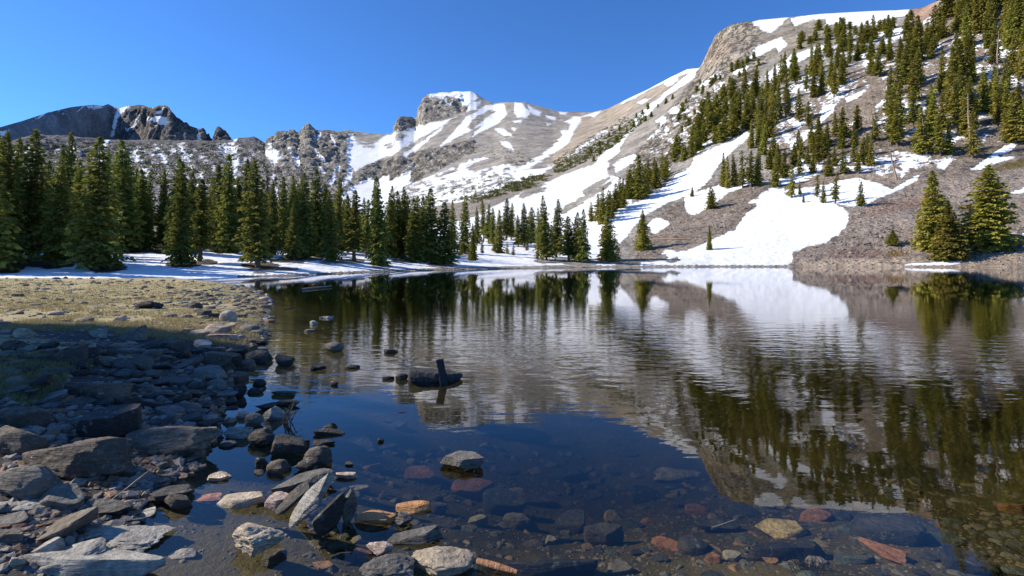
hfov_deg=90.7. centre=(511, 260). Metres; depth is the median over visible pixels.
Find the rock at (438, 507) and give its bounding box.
[428,502,446,513]
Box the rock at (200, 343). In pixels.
[193,339,211,347]
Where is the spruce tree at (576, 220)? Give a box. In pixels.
[570,212,581,258]
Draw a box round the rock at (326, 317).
[320,316,333,318]
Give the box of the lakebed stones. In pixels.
[298,442,1023,575]
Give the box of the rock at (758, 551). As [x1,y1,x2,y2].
[745,541,826,560]
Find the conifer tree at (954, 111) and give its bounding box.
[944,77,965,130]
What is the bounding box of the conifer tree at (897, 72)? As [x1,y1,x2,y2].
[892,57,904,92]
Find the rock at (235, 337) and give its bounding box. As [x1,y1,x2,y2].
[204,334,238,340]
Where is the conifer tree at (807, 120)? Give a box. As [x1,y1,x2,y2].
[804,101,813,128]
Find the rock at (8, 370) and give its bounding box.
[0,367,20,374]
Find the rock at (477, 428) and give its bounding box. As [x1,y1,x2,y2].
[467,422,493,435]
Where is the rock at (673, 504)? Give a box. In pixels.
[667,501,684,508]
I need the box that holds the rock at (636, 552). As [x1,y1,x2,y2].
[630,549,643,555]
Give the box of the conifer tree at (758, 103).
[752,92,762,127]
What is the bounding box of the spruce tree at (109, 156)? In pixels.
[101,151,111,212]
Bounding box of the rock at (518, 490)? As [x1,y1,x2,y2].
[509,487,524,496]
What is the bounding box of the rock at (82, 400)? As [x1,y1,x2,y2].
[64,396,97,405]
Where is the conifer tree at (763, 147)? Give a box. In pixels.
[757,121,768,154]
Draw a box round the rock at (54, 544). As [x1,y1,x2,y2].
[31,537,65,553]
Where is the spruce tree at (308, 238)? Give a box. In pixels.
[296,173,320,258]
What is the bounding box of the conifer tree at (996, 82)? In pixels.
[987,68,1003,114]
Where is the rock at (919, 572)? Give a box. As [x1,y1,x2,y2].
[912,569,930,575]
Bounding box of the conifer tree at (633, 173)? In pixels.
[631,165,636,181]
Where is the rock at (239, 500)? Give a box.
[217,491,265,508]
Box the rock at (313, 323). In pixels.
[310,320,317,325]
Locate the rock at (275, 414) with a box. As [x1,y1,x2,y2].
[263,406,285,422]
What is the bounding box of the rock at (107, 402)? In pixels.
[92,397,114,406]
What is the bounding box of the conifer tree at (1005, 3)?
[997,0,1009,36]
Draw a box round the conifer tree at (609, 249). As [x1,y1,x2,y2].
[595,209,621,261]
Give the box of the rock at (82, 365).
[71,362,87,368]
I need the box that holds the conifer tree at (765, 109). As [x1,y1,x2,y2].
[762,96,767,120]
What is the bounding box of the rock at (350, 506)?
[342,489,356,525]
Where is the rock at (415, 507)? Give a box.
[396,500,430,514]
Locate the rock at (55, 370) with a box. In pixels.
[37,367,72,374]
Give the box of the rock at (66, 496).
[39,483,84,511]
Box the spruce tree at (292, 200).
[279,175,302,257]
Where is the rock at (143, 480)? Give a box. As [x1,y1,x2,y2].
[139,478,153,485]
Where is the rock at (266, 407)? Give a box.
[255,402,275,410]
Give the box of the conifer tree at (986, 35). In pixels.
[980,11,993,48]
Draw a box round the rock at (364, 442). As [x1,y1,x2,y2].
[345,434,376,450]
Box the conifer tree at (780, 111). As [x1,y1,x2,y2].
[776,93,784,119]
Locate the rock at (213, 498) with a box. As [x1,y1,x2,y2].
[195,493,221,504]
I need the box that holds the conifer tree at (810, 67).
[808,42,815,76]
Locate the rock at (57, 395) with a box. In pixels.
[34,389,67,404]
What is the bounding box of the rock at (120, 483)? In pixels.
[109,480,122,489]
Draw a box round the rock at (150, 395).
[142,392,164,398]
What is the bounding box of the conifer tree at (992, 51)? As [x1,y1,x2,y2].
[983,20,1003,64]
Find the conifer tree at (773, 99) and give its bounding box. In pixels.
[768,90,780,123]
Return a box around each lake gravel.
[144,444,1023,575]
[555,504,1023,575]
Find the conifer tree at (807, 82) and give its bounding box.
[801,64,810,91]
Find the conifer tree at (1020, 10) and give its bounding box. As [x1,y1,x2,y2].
[1014,0,1023,41]
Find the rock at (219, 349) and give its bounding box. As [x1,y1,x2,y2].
[207,347,225,351]
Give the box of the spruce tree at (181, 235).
[161,163,202,265]
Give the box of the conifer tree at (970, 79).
[962,76,982,110]
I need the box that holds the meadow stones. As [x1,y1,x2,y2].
[0,276,275,347]
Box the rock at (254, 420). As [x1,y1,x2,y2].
[244,413,263,427]
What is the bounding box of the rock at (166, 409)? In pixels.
[155,405,185,414]
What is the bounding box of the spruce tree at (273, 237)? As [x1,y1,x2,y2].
[266,181,283,255]
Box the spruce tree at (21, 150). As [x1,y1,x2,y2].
[9,138,26,200]
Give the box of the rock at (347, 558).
[328,552,356,565]
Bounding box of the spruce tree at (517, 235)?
[513,215,524,246]
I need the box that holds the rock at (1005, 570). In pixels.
[999,565,1023,575]
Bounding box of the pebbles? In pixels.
[0,277,264,575]
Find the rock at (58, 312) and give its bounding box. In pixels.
[47,310,64,314]
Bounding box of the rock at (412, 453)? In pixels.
[404,449,419,458]
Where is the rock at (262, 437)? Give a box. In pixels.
[247,427,274,447]
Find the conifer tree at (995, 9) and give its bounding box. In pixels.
[986,0,1001,21]
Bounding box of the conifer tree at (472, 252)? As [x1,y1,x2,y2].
[467,224,478,260]
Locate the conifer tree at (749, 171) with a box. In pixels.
[743,150,757,187]
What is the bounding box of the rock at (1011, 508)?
[994,503,1023,513]
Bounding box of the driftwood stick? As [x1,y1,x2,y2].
[476,558,517,574]
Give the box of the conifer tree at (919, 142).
[909,106,936,153]
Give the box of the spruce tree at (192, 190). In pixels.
[185,171,197,252]
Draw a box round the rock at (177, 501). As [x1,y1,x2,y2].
[164,494,192,509]
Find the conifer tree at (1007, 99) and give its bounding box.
[1002,79,1012,119]
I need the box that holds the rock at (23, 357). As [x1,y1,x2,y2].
[17,355,41,360]
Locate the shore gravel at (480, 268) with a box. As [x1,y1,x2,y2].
[301,266,1023,275]
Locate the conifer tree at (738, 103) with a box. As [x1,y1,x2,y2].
[735,88,743,122]
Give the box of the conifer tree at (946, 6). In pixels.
[936,0,952,21]
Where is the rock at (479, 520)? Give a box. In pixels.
[468,514,487,526]
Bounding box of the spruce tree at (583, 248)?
[571,209,591,261]
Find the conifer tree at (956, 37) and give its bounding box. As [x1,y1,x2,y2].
[948,30,959,62]
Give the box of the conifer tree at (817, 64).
[811,45,822,75]
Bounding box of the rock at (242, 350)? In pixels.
[226,346,247,354]
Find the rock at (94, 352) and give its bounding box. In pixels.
[63,347,106,358]
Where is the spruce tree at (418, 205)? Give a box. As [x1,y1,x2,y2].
[415,196,420,220]
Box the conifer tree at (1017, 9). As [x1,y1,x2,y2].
[1012,0,1023,35]
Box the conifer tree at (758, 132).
[754,118,761,145]
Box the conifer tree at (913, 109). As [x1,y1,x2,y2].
[904,87,921,128]
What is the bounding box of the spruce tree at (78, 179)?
[67,159,92,244]
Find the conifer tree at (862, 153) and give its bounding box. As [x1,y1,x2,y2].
[855,137,868,165]
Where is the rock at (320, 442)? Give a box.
[312,440,334,444]
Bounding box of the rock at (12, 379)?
[3,376,26,386]
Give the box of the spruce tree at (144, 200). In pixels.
[133,168,157,249]
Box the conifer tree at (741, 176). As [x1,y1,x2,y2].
[736,151,745,187]
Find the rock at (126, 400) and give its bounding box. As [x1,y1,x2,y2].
[113,396,142,404]
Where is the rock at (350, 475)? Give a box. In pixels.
[336,472,357,478]
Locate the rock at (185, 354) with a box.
[171,349,190,357]
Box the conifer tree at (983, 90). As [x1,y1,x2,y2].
[976,67,991,111]
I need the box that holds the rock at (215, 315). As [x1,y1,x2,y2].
[207,313,219,318]
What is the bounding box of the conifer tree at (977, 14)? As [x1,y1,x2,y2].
[970,0,985,33]
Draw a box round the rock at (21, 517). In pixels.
[0,510,30,524]
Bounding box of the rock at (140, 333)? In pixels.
[116,324,147,340]
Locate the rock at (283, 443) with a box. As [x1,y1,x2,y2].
[271,434,307,453]
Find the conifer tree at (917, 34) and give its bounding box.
[910,15,926,58]
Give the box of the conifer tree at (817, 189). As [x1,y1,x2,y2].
[813,171,820,196]
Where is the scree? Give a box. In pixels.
[447,83,1023,264]
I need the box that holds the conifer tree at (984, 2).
[981,0,986,13]
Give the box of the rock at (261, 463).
[255,458,267,468]
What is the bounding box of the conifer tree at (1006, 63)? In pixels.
[999,51,1014,89]
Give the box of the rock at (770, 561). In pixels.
[762,557,778,564]
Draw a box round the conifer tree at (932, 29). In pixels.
[923,5,941,44]
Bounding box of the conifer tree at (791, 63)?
[787,48,797,78]
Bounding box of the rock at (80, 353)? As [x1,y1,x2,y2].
[39,345,88,364]
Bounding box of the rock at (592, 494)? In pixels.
[583,489,601,499]
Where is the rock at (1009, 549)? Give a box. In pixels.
[1002,544,1023,556]
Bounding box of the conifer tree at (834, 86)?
[829,63,840,96]
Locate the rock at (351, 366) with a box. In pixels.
[344,364,359,368]
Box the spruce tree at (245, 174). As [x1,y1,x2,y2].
[234,158,253,239]
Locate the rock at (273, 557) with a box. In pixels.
[261,548,286,567]
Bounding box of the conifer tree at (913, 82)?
[903,57,924,99]
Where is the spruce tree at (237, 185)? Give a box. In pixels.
[234,178,242,212]
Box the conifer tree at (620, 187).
[617,177,625,207]
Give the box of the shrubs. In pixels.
[4,30,1022,247]
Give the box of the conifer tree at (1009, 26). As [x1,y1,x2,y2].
[1001,0,1018,48]
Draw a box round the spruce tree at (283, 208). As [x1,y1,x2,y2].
[274,176,288,250]
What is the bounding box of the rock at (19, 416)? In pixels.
[0,406,54,427]
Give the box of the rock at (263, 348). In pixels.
[256,346,267,351]
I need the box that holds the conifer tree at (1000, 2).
[998,0,1004,9]
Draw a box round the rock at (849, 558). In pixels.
[833,553,875,564]
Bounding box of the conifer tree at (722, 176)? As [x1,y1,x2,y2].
[719,153,726,186]
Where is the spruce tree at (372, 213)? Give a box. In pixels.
[369,179,387,253]
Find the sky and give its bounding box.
[0,0,935,142]
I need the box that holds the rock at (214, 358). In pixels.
[201,351,231,364]
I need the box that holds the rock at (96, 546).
[34,537,107,575]
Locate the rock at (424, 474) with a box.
[404,465,435,482]
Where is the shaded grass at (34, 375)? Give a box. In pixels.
[0,349,93,406]
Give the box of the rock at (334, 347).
[324,342,343,352]
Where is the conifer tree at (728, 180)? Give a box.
[724,156,731,188]
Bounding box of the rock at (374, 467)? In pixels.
[360,463,380,471]
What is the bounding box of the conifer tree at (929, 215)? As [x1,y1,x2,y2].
[910,170,960,251]
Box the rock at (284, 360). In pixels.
[275,354,294,366]
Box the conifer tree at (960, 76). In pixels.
[957,66,964,104]
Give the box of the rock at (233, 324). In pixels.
[225,322,235,327]
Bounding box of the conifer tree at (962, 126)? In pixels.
[954,86,975,136]
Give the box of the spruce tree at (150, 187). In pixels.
[147,173,157,236]
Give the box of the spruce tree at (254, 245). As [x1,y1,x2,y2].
[231,160,276,267]
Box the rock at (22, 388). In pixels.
[0,385,31,395]
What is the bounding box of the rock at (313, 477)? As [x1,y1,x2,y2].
[270,468,336,494]
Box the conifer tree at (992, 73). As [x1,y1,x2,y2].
[988,65,995,101]
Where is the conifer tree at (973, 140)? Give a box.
[963,107,982,158]
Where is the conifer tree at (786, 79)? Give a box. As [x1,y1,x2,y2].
[781,74,791,101]
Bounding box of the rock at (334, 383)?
[330,381,337,385]
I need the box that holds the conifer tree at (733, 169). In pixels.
[730,154,738,186]
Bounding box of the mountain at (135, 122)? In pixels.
[0,104,231,140]
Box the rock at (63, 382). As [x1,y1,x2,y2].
[54,381,71,388]
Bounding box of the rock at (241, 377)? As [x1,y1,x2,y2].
[233,371,248,382]
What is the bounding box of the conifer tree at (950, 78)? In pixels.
[940,66,961,111]
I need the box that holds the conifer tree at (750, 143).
[746,120,755,148]
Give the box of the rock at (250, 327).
[240,324,259,331]
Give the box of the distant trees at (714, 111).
[458,10,952,261]
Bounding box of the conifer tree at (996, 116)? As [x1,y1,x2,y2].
[991,88,1006,127]
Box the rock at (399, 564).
[359,553,415,575]
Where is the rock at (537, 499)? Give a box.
[524,494,552,503]
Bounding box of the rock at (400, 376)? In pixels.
[395,373,407,380]
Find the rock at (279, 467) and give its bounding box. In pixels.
[266,459,291,474]
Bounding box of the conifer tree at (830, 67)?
[824,56,836,85]
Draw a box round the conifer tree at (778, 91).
[775,80,781,107]
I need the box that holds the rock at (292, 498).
[274,480,308,514]
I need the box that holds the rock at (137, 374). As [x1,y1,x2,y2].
[130,370,143,377]
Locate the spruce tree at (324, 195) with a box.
[316,184,328,255]
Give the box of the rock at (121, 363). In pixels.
[111,358,137,369]
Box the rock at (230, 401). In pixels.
[226,399,236,405]
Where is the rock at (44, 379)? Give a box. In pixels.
[29,373,54,388]
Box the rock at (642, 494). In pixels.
[632,486,660,504]
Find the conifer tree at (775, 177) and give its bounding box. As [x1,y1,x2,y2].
[768,150,781,186]
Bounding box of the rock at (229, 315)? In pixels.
[219,310,236,321]
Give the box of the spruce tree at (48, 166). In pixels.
[39,160,54,201]
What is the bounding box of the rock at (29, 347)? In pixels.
[16,345,35,351]
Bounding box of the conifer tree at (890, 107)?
[882,86,909,135]
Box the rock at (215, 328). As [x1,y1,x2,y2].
[204,324,231,333]
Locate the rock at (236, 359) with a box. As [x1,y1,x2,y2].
[231,354,241,364]
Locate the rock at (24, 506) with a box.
[10,498,46,511]
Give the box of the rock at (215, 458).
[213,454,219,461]
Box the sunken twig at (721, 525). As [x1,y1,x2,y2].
[711,519,736,528]
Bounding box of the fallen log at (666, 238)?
[652,238,686,239]
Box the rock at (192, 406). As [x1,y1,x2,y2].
[181,403,202,409]
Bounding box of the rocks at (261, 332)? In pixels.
[0,279,443,461]
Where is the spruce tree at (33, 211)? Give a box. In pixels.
[12,129,51,261]
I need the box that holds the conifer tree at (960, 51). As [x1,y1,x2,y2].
[955,39,970,79]
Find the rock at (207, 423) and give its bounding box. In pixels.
[196,417,223,426]
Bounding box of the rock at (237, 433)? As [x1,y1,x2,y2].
[223,427,253,439]
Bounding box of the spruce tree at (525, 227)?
[519,203,533,245]
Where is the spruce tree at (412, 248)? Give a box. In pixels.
[402,198,425,262]
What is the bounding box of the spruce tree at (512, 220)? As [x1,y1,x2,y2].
[507,204,515,238]
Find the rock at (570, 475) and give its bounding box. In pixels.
[546,469,583,482]
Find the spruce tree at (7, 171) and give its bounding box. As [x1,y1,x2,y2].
[0,131,28,269]
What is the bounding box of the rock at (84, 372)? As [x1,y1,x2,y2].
[70,368,90,375]
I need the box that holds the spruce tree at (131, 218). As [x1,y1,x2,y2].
[106,140,149,251]
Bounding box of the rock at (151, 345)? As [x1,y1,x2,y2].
[138,342,158,348]
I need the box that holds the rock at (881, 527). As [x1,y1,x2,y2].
[849,511,926,546]
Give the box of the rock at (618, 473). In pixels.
[601,471,622,475]
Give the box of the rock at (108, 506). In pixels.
[90,498,134,513]
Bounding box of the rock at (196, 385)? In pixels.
[186,381,206,388]
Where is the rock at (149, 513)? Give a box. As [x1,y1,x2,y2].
[139,507,160,518]
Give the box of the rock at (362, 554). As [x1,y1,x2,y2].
[353,546,371,561]
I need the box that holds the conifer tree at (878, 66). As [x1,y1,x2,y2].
[869,50,886,77]
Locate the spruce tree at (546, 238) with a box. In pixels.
[532,195,557,259]
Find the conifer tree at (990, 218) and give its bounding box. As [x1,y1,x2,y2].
[957,164,1023,252]
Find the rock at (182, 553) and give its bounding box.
[168,548,195,559]
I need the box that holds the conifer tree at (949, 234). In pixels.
[927,202,972,261]
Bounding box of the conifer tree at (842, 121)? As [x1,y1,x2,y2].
[835,107,851,137]
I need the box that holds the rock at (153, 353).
[142,350,162,356]
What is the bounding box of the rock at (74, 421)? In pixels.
[66,417,80,424]
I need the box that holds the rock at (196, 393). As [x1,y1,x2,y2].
[182,390,205,397]
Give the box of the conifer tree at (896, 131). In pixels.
[883,101,907,146]
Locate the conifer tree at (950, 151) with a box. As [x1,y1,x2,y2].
[944,118,955,154]
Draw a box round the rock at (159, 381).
[148,378,168,385]
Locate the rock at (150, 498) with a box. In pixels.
[136,490,155,503]
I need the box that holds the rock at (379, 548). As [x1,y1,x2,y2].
[366,541,392,555]
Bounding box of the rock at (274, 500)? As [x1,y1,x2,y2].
[264,491,288,510]
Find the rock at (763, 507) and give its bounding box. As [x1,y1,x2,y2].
[759,503,776,511]
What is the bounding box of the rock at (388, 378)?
[382,376,393,379]
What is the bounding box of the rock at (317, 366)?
[310,363,326,370]
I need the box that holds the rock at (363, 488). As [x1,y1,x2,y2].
[349,485,370,492]
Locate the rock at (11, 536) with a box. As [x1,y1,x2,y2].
[0,528,23,543]
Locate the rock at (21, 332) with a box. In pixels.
[12,328,36,337]
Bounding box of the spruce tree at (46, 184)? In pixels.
[40,172,51,239]
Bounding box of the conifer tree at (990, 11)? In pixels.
[981,0,998,37]
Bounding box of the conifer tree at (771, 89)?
[767,78,775,108]
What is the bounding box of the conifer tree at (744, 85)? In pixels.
[739,71,750,102]
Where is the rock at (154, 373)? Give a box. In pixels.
[145,369,164,377]
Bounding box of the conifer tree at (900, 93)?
[895,82,906,121]
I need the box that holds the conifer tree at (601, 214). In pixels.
[595,187,606,224]
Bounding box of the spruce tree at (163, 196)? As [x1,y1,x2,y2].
[152,169,171,248]
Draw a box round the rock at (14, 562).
[8,557,26,567]
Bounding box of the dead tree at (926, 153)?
[919,118,927,154]
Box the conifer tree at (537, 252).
[534,236,539,261]
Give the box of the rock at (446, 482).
[441,480,451,485]
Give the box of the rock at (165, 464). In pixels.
[156,461,169,468]
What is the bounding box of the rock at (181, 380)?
[163,375,193,386]
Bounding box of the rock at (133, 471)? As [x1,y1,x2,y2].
[118,467,136,475]
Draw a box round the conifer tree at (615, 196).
[610,183,622,211]
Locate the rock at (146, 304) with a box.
[135,301,163,308]
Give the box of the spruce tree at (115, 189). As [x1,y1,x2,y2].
[108,152,133,251]
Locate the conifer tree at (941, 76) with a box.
[934,49,947,91]
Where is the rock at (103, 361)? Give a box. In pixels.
[93,355,113,366]
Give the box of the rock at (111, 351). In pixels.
[104,348,117,355]
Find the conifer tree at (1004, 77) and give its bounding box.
[998,70,1011,103]
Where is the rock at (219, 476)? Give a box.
[207,471,232,480]
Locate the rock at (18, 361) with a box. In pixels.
[2,359,26,365]
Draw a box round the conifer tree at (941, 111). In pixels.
[937,89,946,127]
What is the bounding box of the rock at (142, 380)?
[131,377,151,383]
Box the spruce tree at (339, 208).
[333,179,345,248]
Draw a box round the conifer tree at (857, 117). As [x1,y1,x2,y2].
[851,105,863,132]
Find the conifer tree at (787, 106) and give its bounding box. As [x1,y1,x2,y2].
[782,87,792,116]
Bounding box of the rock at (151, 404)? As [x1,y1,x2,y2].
[138,400,166,407]
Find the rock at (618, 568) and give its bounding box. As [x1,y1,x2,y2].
[607,560,632,575]
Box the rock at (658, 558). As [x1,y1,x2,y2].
[650,554,668,562]
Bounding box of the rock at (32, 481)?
[0,465,62,499]
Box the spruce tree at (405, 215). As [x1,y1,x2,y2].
[397,187,409,258]
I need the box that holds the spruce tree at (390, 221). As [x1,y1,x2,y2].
[384,186,398,257]
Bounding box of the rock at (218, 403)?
[200,400,222,408]
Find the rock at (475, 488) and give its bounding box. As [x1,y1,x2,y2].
[451,477,493,500]
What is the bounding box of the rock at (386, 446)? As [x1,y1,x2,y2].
[376,442,396,450]
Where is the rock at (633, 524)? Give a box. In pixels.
[626,520,643,528]
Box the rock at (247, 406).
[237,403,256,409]
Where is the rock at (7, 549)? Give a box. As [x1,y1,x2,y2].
[2,546,12,551]
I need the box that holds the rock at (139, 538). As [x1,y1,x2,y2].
[91,525,175,551]
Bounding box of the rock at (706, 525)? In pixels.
[696,518,740,532]
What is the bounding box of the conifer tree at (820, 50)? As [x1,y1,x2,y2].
[817,42,823,61]
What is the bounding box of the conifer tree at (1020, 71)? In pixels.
[1013,44,1023,78]
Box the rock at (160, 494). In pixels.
[149,484,194,501]
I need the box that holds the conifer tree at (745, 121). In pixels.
[739,96,754,129]
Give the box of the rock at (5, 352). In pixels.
[0,350,14,357]
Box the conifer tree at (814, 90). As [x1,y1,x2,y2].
[809,69,819,97]
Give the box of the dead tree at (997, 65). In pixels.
[994,33,1002,75]
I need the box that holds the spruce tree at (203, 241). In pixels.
[189,179,216,261]
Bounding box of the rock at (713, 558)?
[704,552,721,563]
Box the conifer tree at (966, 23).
[958,4,975,46]
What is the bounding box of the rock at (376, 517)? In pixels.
[355,510,395,524]
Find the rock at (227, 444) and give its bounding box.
[218,440,236,447]
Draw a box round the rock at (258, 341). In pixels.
[246,337,266,345]
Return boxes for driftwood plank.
[436,359,447,386]
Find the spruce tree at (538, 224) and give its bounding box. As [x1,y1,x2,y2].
[534,207,540,250]
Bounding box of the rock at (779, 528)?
[754,518,807,538]
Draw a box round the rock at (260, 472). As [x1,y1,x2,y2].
[254,469,264,475]
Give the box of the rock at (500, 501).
[482,487,526,516]
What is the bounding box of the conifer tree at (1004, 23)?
[997,5,1011,45]
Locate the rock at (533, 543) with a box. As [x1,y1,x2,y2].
[522,539,544,547]
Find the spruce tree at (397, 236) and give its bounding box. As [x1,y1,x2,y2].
[392,191,405,258]
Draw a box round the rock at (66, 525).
[34,506,98,541]
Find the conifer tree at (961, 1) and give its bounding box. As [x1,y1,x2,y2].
[953,0,963,16]
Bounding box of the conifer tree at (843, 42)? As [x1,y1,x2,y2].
[834,25,847,51]
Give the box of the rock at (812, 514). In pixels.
[799,508,832,521]
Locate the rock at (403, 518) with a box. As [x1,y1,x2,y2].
[395,511,412,525]
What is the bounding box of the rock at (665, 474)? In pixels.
[653,467,700,481]
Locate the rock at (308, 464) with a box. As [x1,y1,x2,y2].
[294,457,320,471]
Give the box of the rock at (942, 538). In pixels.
[923,532,968,545]
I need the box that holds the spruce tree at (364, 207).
[357,197,369,253]
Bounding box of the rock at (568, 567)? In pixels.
[493,559,597,575]
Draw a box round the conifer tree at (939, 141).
[929,114,953,156]
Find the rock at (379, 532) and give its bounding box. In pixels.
[368,528,387,535]
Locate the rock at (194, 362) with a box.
[174,356,203,368]
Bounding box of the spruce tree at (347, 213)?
[339,194,351,252]
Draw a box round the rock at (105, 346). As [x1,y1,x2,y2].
[96,344,112,348]
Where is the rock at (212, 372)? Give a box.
[193,365,227,379]
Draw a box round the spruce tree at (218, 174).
[208,164,232,244]
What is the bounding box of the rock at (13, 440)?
[0,425,47,454]
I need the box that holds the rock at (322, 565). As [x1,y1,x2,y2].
[312,560,332,570]
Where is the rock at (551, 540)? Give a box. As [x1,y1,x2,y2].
[545,535,557,544]
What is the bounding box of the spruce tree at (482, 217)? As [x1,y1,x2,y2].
[479,200,486,241]
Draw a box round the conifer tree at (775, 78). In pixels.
[772,64,780,90]
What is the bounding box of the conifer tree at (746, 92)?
[740,88,751,118]
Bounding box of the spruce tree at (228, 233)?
[211,154,242,252]
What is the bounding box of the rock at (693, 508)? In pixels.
[685,503,708,513]
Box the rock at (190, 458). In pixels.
[184,454,202,461]
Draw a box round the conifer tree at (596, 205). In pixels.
[592,194,600,222]
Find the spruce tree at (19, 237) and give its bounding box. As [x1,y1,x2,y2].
[0,139,29,259]
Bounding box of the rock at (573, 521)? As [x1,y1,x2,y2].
[554,509,585,534]
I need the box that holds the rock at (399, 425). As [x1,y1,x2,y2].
[388,421,406,429]
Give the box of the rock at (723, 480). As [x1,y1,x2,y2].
[709,472,747,489]
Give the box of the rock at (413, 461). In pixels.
[407,458,418,464]
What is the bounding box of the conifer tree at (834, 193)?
[830,172,840,203]
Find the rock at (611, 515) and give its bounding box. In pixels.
[604,509,620,520]
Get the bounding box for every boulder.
[19,547,165,575]
[21,436,133,479]
[125,426,220,455]
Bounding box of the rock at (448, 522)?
[434,517,459,528]
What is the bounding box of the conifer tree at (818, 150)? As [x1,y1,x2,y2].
[812,135,825,164]
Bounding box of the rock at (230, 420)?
[222,417,236,423]
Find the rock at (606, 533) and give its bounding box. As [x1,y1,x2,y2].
[583,522,623,545]
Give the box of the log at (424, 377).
[408,367,462,387]
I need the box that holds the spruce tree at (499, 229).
[493,210,506,252]
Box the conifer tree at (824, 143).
[820,132,832,157]
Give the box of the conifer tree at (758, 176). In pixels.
[752,147,763,185]
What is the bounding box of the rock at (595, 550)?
[592,547,604,553]
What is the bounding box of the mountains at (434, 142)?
[0,0,1023,278]
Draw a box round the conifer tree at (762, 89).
[759,83,766,112]
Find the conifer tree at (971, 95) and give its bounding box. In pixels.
[962,82,979,119]
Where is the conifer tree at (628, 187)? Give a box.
[623,169,634,198]
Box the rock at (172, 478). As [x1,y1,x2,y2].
[159,474,174,482]
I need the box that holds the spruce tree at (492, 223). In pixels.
[486,208,497,243]
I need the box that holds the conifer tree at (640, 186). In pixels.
[632,155,650,199]
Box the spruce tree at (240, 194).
[236,184,243,216]
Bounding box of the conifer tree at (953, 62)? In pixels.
[942,47,967,96]
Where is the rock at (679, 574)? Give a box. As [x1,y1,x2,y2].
[672,572,688,575]
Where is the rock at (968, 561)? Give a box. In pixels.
[937,544,1000,575]
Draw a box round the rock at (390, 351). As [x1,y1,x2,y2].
[384,349,397,353]
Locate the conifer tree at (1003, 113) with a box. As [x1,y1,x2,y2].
[996,108,1009,140]
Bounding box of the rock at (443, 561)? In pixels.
[411,546,473,575]
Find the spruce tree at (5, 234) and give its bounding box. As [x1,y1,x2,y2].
[0,142,26,270]
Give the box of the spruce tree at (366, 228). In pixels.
[360,199,372,257]
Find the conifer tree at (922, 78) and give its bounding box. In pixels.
[908,47,928,84]
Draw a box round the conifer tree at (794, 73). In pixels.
[788,52,801,84]
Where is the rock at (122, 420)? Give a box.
[76,403,141,437]
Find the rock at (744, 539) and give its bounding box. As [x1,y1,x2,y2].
[739,535,756,544]
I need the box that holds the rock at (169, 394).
[160,391,175,396]
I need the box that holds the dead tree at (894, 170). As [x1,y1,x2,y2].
[887,142,897,179]
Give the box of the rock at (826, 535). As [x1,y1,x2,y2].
[822,532,836,538]
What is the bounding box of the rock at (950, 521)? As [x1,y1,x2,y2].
[943,517,967,525]
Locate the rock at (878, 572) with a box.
[872,568,889,575]
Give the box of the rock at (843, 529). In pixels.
[834,526,849,533]
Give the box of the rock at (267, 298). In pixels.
[259,296,271,300]
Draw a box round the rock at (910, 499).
[906,497,918,505]
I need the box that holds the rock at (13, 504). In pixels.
[0,500,19,508]
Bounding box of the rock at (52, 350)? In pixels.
[39,348,59,353]
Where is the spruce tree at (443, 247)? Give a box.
[428,202,460,264]
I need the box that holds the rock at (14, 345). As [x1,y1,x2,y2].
[0,340,30,350]
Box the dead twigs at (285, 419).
[281,400,302,424]
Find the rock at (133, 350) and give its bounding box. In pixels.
[117,347,145,353]
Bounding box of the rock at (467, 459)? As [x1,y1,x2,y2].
[440,451,483,469]
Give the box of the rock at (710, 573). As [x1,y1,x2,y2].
[700,570,724,575]
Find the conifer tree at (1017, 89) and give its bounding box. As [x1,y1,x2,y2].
[1012,76,1023,109]
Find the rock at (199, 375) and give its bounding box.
[189,371,205,380]
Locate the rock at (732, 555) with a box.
[723,550,740,561]
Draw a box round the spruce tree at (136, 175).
[132,169,144,204]
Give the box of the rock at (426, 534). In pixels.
[387,525,442,544]
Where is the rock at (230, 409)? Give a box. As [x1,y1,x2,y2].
[226,406,237,413]
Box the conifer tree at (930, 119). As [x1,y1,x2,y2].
[924,92,940,138]
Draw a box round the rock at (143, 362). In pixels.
[132,354,154,370]
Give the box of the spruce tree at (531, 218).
[526,207,538,242]
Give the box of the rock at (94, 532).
[84,528,104,539]
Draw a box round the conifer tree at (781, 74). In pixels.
[777,55,786,83]
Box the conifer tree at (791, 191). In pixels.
[784,165,797,197]
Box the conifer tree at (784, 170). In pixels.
[778,149,790,177]
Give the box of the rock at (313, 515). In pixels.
[305,510,317,519]
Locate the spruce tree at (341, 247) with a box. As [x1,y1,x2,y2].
[339,199,346,250]
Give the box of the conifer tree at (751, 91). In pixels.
[748,82,756,108]
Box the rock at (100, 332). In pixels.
[89,325,107,337]
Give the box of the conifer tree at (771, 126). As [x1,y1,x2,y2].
[766,103,776,137]
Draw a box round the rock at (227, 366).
[220,361,235,370]
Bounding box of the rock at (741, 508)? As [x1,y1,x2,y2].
[729,501,760,517]
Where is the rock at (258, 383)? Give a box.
[252,379,266,387]
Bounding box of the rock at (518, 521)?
[503,512,538,532]
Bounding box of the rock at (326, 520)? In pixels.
[312,492,344,536]
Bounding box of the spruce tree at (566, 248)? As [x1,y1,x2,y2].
[556,216,577,260]
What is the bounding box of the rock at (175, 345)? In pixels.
[158,339,186,350]
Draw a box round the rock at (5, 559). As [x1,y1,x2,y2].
[1,556,10,563]
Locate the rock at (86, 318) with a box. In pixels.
[76,316,94,321]
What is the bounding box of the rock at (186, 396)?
[170,390,191,402]
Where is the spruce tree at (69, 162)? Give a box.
[52,131,78,212]
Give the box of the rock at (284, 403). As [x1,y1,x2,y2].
[276,399,299,407]
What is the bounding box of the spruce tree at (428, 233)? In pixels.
[416,188,445,262]
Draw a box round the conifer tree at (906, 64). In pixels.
[896,40,911,84]
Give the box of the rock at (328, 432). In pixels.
[313,428,344,435]

